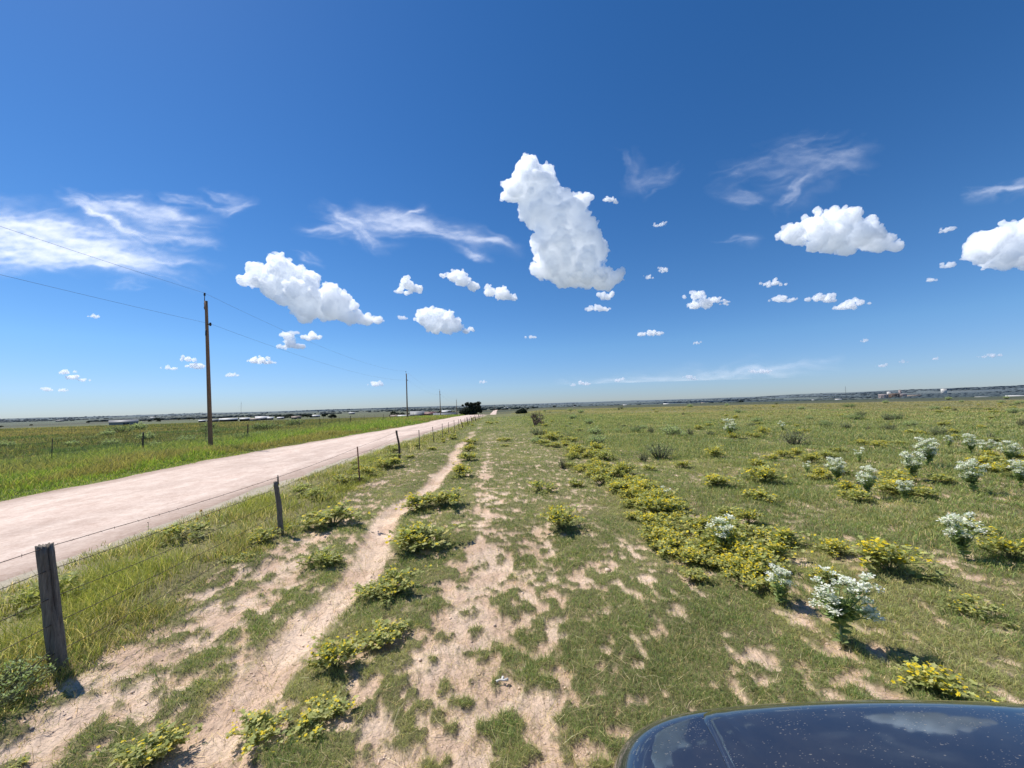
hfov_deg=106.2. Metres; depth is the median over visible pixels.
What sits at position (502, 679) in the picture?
bone
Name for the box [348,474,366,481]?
yellow flowered weed
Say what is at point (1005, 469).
yellow flowered weed
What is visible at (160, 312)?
power cable
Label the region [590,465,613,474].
yellow flowered weed
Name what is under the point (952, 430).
yellow flowered weed
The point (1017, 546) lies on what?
yellow flowered weed
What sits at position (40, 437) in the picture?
field grass
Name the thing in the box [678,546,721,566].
yellow flowered weed
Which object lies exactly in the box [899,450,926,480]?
white topped plant
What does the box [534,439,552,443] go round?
yellow flowered weed
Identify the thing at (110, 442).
wiry shrub
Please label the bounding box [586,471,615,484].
yellow flowered weed
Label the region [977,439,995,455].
white topped plant
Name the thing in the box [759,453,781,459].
yellow flowered weed
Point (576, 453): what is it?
yellow flowered weed
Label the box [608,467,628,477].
yellow flowered weed
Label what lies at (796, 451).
yellow flowered weed
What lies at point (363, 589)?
yellow flowered weed
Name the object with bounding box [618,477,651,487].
yellow flowered weed
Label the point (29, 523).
road
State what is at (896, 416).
wiry shrub
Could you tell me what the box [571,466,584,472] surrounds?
yellow flowered weed
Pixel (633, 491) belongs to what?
yellow flowered weed
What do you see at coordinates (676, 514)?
yellow flowered weed
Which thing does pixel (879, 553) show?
yellow flowered weed
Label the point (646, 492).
yellow flowered weed
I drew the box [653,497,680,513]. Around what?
yellow flowered weed
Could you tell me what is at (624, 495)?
yellow flowered weed
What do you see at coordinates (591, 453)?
yellow flowered weed
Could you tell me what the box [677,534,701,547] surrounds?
yellow flowered weed
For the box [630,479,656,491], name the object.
yellow flowered weed
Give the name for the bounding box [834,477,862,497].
yellow flowered weed
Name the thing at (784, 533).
yellow flowered weed
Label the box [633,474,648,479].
yellow flowered weed
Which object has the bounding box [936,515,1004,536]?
yellow flowered weed
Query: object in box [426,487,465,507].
yellow flowered weed
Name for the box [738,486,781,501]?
yellow flowered weed
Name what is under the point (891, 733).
parked car
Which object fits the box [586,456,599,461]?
yellow flowered weed
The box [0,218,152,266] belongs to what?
cloud
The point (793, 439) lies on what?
wiry shrub
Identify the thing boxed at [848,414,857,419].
wiry shrub
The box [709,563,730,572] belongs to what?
yellow flowered weed
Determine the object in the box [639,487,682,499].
yellow flowered weed
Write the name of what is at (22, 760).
yellow flowered weed
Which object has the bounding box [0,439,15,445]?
wiry shrub
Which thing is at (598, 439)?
wiry shrub
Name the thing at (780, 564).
yellow flowered weed
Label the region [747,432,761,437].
yellow flowered weed
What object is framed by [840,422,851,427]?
wiry shrub
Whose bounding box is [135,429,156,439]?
wiry shrub
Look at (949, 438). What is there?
white topped plant
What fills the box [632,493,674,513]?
yellow flowered weed
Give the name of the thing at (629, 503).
yellow flowered weed
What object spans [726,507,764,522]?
yellow flowered weed
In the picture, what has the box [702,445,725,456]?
yellow flowered weed
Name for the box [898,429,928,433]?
yellow flowered weed
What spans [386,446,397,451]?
yellow flowered weed
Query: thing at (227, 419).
open shed
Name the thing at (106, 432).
wiry shrub
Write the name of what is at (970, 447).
white topped plant
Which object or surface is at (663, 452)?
wiry shrub
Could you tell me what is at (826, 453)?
yellow flowered weed
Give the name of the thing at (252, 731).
yellow flowered weed
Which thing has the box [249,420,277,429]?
wiry shrub
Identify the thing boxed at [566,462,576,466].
yellow flowered weed
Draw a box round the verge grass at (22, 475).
[0,414,462,501]
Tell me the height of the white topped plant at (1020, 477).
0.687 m
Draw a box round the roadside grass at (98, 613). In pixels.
[0,417,484,720]
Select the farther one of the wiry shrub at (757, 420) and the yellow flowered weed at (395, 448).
the wiry shrub at (757, 420)
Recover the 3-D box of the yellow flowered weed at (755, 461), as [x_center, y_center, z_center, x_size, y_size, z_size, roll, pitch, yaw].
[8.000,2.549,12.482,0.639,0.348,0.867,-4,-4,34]
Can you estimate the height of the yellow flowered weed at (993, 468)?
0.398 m
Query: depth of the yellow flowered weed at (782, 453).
14.26 m
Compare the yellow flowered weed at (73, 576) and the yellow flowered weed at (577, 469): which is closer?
the yellow flowered weed at (73, 576)
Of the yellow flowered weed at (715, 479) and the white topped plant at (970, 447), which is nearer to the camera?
the yellow flowered weed at (715, 479)
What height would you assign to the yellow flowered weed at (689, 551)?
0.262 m
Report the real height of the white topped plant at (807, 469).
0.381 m
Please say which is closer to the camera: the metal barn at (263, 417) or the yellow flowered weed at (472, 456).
the yellow flowered weed at (472, 456)
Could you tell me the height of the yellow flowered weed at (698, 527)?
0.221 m
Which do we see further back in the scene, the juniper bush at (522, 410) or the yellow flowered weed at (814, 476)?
the juniper bush at (522, 410)
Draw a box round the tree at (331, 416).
[328,414,336,418]
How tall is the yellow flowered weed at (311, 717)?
0.131 m
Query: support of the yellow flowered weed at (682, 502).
on the ground at (48, 742)
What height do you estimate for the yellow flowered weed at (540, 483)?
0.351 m
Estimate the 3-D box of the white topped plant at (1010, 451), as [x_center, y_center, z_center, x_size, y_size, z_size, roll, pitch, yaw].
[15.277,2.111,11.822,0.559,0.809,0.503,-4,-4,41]
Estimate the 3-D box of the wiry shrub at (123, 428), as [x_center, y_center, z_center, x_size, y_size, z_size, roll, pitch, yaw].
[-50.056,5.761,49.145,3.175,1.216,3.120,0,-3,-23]
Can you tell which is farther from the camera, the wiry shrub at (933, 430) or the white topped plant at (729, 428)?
the white topped plant at (729, 428)
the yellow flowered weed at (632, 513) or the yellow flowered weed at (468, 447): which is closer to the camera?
the yellow flowered weed at (632, 513)
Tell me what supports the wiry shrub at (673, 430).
on the ground at (48, 742)
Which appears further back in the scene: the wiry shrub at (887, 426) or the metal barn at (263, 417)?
the metal barn at (263, 417)
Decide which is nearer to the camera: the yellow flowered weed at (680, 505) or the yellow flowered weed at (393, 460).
the yellow flowered weed at (680, 505)
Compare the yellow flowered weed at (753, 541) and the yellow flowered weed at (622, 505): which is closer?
the yellow flowered weed at (753, 541)
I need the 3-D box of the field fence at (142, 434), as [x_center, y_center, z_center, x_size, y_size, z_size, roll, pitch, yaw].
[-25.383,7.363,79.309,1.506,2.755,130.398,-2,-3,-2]
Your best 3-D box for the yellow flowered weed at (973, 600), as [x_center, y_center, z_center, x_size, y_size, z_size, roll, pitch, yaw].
[4.699,2.290,3.962,0.575,0.182,0.637,1,-4,-40]
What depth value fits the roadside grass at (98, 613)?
5.16 m
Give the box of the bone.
[496,676,508,682]
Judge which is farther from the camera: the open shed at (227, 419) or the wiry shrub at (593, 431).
the open shed at (227, 419)
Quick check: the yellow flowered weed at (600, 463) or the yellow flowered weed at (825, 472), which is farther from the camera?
the yellow flowered weed at (600, 463)
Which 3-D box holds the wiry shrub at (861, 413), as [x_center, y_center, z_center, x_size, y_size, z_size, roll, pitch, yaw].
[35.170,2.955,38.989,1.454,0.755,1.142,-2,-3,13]
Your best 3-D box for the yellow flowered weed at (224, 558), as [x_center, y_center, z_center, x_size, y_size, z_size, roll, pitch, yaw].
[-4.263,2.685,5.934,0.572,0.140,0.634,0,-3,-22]
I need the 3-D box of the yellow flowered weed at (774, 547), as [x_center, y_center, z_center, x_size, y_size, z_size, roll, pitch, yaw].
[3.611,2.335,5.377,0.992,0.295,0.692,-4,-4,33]
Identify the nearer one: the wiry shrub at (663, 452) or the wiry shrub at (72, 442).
the wiry shrub at (663, 452)
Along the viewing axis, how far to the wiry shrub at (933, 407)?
46.39 m
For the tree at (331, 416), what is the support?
on the ground at (48, 742)
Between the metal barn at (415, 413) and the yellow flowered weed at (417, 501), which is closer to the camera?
the yellow flowered weed at (417, 501)
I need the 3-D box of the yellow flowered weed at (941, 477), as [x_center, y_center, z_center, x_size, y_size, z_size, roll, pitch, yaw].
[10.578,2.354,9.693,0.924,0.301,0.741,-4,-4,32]
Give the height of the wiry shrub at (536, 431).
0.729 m
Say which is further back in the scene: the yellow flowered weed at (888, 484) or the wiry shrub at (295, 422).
the wiry shrub at (295, 422)
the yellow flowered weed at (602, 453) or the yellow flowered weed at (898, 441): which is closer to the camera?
the yellow flowered weed at (602, 453)
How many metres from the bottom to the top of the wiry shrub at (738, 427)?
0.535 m
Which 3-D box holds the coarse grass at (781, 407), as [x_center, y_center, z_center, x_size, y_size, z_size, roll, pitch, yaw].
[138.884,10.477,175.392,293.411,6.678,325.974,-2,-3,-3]
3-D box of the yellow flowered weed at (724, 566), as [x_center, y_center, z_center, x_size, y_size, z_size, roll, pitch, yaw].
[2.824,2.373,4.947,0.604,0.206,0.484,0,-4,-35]
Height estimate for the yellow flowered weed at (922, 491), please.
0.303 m
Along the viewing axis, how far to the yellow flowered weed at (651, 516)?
6.93 m
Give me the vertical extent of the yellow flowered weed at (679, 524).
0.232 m
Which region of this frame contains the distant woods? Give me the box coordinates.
[722,385,1023,401]
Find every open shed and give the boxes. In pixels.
[219,418,237,421]
[239,417,249,420]
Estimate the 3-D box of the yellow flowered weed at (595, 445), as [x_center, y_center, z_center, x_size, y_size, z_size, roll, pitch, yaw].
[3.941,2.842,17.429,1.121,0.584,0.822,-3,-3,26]
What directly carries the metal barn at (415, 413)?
on the ground at (48, 742)
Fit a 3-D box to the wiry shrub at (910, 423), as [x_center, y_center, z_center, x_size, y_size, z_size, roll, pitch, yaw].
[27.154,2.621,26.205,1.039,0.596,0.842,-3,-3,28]
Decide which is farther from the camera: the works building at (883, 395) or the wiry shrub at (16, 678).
the works building at (883, 395)
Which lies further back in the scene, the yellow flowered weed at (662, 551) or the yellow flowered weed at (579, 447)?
the yellow flowered weed at (579, 447)
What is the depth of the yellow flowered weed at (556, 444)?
19.76 m
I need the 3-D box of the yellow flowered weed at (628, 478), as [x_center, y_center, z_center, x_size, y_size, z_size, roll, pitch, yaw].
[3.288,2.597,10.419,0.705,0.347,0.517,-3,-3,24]
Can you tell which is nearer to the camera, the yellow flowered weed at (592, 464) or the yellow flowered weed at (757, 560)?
the yellow flowered weed at (757, 560)
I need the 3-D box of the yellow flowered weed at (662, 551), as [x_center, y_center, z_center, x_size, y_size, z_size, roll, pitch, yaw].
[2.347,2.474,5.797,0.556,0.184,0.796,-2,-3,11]
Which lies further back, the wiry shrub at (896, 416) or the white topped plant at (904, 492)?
the wiry shrub at (896, 416)
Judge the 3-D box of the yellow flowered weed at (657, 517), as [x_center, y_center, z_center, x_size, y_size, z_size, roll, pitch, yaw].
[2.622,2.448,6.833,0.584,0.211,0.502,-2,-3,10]
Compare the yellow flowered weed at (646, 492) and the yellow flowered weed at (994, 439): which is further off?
the yellow flowered weed at (994, 439)
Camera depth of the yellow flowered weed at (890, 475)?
9.64 m
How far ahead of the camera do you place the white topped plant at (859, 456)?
12.74 m
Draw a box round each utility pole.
[203,293,212,445]
[406,373,407,415]
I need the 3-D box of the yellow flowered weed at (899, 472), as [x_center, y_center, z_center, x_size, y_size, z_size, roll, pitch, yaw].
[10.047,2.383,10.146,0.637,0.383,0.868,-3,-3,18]
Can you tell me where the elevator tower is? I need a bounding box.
[941,388,946,393]
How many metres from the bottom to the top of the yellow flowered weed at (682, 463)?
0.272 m
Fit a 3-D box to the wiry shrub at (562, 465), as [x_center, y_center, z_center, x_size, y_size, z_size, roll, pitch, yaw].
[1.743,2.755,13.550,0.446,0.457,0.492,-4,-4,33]
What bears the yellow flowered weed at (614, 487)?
on the ground at (48, 742)
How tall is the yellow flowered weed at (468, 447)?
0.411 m
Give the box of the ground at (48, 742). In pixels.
[0,386,1023,767]
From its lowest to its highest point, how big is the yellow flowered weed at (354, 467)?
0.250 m
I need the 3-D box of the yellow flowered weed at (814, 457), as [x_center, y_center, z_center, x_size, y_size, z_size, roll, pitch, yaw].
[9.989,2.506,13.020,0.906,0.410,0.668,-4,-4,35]
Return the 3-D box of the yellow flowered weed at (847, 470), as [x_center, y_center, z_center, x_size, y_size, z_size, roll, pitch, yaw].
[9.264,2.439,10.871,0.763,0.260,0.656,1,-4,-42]
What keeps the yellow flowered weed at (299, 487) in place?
on the ground at (48, 742)
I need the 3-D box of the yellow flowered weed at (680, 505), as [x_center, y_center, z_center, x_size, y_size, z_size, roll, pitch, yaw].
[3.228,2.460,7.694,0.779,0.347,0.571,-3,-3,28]
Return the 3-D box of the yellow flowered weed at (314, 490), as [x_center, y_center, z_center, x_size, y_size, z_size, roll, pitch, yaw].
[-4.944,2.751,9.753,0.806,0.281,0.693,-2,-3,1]
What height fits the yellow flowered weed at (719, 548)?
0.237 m
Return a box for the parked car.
[613,699,1023,767]
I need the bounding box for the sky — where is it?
[0,0,1023,418]
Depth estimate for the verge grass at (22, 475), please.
19.56 m
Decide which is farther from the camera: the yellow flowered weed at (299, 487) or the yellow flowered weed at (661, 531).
the yellow flowered weed at (299, 487)
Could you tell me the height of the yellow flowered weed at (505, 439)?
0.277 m
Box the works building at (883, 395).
[878,394,888,397]
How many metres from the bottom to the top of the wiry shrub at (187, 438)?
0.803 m
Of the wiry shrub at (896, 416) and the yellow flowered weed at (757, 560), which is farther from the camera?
the wiry shrub at (896, 416)
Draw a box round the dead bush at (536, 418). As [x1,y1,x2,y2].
[528,411,543,425]
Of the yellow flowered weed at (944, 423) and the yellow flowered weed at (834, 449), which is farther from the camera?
the yellow flowered weed at (944, 423)
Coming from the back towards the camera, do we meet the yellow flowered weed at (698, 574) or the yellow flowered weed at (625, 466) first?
the yellow flowered weed at (625, 466)
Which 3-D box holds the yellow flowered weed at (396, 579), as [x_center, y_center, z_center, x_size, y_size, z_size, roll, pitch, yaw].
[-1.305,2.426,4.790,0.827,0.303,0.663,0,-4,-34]
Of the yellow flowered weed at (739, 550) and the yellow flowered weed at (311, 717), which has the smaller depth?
the yellow flowered weed at (311, 717)
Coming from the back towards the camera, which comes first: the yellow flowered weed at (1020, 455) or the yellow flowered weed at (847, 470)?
the yellow flowered weed at (1020, 455)
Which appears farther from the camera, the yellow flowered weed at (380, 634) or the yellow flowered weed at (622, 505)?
the yellow flowered weed at (622, 505)
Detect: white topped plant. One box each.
[705,513,734,547]
[722,419,735,435]
[764,563,795,605]
[802,461,809,472]
[808,565,885,649]
[824,457,846,482]
[853,446,863,460]
[855,465,877,493]
[895,480,913,500]
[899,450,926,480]
[911,436,941,465]
[936,511,987,559]
[943,435,953,446]
[954,458,989,492]
[960,433,979,453]
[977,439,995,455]
[993,440,1021,459]
[1006,459,1023,488]
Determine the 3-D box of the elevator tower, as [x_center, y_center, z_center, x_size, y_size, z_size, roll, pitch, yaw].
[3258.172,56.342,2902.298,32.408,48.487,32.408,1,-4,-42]
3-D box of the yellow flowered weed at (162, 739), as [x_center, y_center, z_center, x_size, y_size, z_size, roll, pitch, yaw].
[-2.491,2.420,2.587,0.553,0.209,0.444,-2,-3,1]
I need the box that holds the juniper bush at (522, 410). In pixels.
[515,408,526,413]
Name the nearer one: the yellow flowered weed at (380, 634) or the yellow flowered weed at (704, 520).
the yellow flowered weed at (380, 634)
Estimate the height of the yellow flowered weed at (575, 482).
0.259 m
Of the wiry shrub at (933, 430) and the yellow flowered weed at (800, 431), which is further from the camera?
the yellow flowered weed at (800, 431)
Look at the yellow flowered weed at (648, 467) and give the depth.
12.50 m
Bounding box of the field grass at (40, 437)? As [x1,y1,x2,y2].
[0,416,401,466]
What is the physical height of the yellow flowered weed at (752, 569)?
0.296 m
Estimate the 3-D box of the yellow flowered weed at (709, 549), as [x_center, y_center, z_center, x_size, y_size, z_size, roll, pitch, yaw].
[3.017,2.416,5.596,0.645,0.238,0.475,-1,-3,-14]
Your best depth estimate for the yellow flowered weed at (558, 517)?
6.85 m
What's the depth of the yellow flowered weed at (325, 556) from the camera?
5.64 m
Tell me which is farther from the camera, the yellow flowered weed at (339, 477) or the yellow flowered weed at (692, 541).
the yellow flowered weed at (339, 477)
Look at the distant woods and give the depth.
2824.20 m
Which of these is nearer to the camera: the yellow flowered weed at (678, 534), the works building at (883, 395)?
the yellow flowered weed at (678, 534)
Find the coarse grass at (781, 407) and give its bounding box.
[511,400,1023,542]
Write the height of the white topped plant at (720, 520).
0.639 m
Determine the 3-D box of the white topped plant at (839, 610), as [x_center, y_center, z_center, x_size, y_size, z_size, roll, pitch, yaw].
[3.033,2.078,3.478,0.560,0.737,0.368,-4,-4,34]
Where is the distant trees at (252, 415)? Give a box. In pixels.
[0,398,738,422]
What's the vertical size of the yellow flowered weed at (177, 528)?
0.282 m
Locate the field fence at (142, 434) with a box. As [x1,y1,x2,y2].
[1,413,422,458]
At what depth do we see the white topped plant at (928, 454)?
11.59 m
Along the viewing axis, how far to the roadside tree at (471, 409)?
235.16 m
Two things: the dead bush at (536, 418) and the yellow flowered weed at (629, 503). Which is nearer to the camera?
the yellow flowered weed at (629, 503)
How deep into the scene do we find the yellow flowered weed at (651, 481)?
9.94 m
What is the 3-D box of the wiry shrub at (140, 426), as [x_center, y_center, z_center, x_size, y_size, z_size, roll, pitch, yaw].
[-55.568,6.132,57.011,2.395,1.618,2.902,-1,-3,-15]
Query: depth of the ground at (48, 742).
3.94 m
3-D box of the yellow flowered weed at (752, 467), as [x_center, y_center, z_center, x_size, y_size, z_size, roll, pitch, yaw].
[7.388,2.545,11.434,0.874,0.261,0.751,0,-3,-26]
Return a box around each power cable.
[0,226,432,388]
[3,275,436,394]
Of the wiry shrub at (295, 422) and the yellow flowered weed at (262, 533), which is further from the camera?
the wiry shrub at (295, 422)
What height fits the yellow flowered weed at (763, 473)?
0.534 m
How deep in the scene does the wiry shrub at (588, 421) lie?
40.46 m
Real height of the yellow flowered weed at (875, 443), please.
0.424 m
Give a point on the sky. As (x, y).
(676, 199)
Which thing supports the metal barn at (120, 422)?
on the ground at (48, 742)
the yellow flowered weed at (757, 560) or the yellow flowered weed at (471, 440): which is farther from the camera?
the yellow flowered weed at (471, 440)
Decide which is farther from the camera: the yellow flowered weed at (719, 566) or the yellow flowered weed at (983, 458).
the yellow flowered weed at (983, 458)
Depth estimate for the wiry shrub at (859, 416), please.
34.56 m
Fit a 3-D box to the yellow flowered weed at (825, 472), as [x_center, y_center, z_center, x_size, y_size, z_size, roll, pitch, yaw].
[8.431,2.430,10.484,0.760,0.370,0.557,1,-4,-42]
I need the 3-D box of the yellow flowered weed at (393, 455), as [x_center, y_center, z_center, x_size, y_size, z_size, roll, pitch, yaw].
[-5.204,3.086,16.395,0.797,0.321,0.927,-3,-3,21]
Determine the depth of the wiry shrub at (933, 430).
19.86 m
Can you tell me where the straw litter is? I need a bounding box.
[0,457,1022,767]
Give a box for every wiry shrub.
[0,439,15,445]
[0,645,69,709]
[65,439,79,444]
[99,429,115,434]
[101,437,122,445]
[105,425,137,432]
[128,421,148,429]
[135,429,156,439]
[177,435,195,441]
[199,422,217,427]
[231,433,250,437]
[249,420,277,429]
[285,417,305,425]
[529,426,545,434]
[529,436,539,442]
[558,458,565,468]
[584,418,595,423]
[587,425,600,433]
[587,434,605,442]
[639,450,648,461]
[643,440,679,458]
[660,425,683,434]
[721,425,741,430]
[749,415,762,421]
[778,427,813,445]
[818,421,834,426]
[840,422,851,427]
[842,403,855,407]
[847,414,864,419]
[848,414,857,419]
[854,410,866,416]
[876,420,898,429]
[879,412,893,420]
[882,413,901,419]
[902,419,919,425]
[920,425,948,435]
[928,406,941,409]
[1006,406,1022,413]
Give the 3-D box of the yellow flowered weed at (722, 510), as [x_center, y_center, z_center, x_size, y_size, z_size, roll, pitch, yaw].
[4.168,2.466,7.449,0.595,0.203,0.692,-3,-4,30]
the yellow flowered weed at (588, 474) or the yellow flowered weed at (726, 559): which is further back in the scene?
the yellow flowered weed at (588, 474)
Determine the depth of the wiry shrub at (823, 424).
27.92 m
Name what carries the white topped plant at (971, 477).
on the ground at (48, 742)
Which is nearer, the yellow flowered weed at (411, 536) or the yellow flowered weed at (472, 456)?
the yellow flowered weed at (411, 536)
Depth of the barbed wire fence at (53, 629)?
3.50 m
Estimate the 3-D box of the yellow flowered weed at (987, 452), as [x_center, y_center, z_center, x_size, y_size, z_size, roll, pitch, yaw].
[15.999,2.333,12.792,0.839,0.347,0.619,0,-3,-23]
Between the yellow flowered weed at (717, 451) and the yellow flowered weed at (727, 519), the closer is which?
the yellow flowered weed at (727, 519)
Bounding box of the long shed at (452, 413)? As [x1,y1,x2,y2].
[433,412,457,414]
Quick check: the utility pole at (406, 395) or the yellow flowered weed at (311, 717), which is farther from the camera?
the utility pole at (406, 395)
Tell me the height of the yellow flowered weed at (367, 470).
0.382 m
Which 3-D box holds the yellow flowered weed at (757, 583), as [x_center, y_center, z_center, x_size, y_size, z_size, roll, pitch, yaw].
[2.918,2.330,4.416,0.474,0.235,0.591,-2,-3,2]
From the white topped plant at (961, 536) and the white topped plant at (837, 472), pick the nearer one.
the white topped plant at (961, 536)
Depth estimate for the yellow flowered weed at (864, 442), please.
17.18 m
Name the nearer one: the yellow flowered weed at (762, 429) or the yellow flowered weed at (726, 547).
the yellow flowered weed at (726, 547)
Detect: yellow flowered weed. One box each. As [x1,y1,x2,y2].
[0,571,94,620]
[5,752,40,767]
[88,718,202,767]
[147,521,224,544]
[212,551,258,569]
[225,706,293,760]
[246,525,291,548]
[273,685,359,751]
[287,482,318,497]
[287,499,375,530]
[295,545,346,566]
[302,633,366,668]
[303,485,331,500]
[332,473,351,483]
[333,617,410,653]
[345,576,400,601]
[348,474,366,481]
[349,464,366,471]
[352,466,383,475]
[369,456,409,467]
[375,563,433,606]
[381,453,400,458]
[384,520,465,550]
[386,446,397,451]
[393,490,444,512]
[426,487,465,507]
[451,461,473,478]
[455,452,480,460]
[456,443,475,450]
[462,437,478,443]
[499,437,513,440]
[523,479,561,493]
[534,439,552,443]
[536,503,585,529]
[543,432,555,439]
[550,441,563,446]
[565,451,582,457]
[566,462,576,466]
[566,478,587,486]
[568,444,589,451]
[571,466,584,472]
[581,471,594,476]
[583,447,600,457]
[583,463,600,467]
[585,458,613,469]
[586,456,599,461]
[586,465,603,476]
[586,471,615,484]
[588,441,611,450]
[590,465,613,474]
[594,450,618,461]
[605,481,629,491]
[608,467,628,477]
[610,461,645,473]
[617,484,644,497]
[617,490,632,499]
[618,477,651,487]
[619,499,637,507]
[620,497,637,506]
[622,474,642,481]
[624,510,641,519]
[629,489,654,497]
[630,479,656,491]
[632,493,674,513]
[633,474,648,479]
[633,511,677,526]
[638,523,673,548]
[639,479,660,486]
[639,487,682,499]
[641,464,656,469]
[644,515,675,528]
[649,534,684,549]
[649,538,685,558]
[650,518,674,532]
[650,526,688,546]
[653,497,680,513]
[654,499,694,516]
[657,510,685,519]
[662,541,712,564]
[667,528,690,542]
[669,515,715,532]
[670,460,692,467]
[670,510,688,519]
[671,563,716,581]
[672,536,726,553]
[675,500,687,508]
[676,514,715,529]
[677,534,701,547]
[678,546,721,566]
[682,522,749,547]
[687,523,708,534]
[695,540,734,557]
[701,473,746,487]
[701,541,744,555]
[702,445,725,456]
[707,537,761,555]
[709,516,758,538]
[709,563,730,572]
[711,515,742,523]
[712,505,743,517]
[713,552,747,573]
[714,560,749,577]
[720,541,790,577]
[720,553,765,578]
[726,432,744,439]
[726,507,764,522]
[728,540,766,559]
[731,536,812,559]
[734,573,791,597]
[736,547,788,579]
[737,464,790,482]
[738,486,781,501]
[743,522,815,547]
[744,465,777,471]
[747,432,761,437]
[747,457,769,465]
[756,425,770,434]
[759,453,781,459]
[764,557,799,576]
[772,450,792,456]
[787,447,808,455]
[791,429,804,433]
[792,453,822,462]
[801,473,825,478]
[801,564,847,583]
[807,449,841,457]
[811,465,832,480]
[813,536,856,556]
[825,466,853,473]
[826,447,849,452]
[832,489,871,501]
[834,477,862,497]
[844,535,948,581]
[856,440,870,443]
[865,439,889,448]
[871,478,914,495]
[876,468,914,479]
[878,468,914,480]
[887,440,909,443]
[891,656,1005,701]
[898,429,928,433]
[898,486,939,497]
[911,473,956,483]
[924,590,1020,629]
[935,421,951,426]
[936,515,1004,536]
[948,429,965,433]
[963,455,999,464]
[970,532,1023,560]
[973,455,1011,463]
[973,460,1012,474]
[975,436,1004,441]
[976,449,1005,456]
[992,459,1023,473]
[1015,453,1023,459]
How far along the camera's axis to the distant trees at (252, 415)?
1630.09 m
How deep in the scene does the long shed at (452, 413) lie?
297.90 m
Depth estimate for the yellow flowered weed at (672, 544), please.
5.81 m
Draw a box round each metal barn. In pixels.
[108,419,138,424]
[255,416,268,419]
[410,411,424,415]
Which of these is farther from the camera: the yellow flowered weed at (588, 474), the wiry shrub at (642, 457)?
the wiry shrub at (642, 457)
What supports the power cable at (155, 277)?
attached to the utility pole at (209, 406)
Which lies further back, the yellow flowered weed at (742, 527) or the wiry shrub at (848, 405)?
the wiry shrub at (848, 405)
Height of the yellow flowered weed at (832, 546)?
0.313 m
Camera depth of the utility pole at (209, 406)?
24.87 m
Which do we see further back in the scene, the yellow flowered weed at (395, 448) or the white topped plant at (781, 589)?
the yellow flowered weed at (395, 448)
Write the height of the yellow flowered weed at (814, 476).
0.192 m
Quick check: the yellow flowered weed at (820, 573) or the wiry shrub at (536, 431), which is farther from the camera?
the wiry shrub at (536, 431)
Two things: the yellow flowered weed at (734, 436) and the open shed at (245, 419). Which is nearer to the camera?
the yellow flowered weed at (734, 436)
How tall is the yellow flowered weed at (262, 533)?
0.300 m
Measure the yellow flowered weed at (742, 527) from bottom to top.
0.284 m
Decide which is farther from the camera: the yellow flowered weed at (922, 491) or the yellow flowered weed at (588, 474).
the yellow flowered weed at (588, 474)
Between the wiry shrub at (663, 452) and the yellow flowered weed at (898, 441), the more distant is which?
the yellow flowered weed at (898, 441)
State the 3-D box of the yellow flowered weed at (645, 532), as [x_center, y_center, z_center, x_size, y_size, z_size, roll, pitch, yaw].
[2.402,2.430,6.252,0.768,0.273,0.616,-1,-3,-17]
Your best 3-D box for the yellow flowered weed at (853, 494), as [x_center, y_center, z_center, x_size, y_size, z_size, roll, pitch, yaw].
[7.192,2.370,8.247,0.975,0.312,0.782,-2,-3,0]
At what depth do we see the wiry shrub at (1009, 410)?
36.20 m
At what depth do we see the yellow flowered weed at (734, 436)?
21.37 m
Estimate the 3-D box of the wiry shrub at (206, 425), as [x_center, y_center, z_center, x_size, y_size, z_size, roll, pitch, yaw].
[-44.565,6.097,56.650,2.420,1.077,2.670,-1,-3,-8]
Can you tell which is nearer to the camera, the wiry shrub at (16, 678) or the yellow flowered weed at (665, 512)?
the wiry shrub at (16, 678)
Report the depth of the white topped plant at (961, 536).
5.20 m
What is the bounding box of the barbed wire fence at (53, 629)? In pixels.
[0,413,482,685]
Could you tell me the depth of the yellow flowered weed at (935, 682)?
2.89 m
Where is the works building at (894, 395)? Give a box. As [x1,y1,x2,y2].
[889,393,899,397]
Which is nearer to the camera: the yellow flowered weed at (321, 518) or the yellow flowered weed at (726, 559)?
the yellow flowered weed at (726, 559)
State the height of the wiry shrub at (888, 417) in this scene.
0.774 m
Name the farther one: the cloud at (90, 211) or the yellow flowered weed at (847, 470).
the cloud at (90, 211)
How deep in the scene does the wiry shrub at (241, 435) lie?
32.20 m
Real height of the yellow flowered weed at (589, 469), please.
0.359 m
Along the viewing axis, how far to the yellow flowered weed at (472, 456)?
16.12 m
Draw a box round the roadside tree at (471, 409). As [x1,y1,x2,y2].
[459,401,481,414]
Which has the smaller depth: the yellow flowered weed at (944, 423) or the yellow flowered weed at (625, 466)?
the yellow flowered weed at (625, 466)
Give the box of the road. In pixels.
[0,410,496,581]
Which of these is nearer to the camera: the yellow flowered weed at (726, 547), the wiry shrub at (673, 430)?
the yellow flowered weed at (726, 547)
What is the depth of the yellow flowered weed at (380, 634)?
3.70 m
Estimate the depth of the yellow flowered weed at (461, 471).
12.48 m

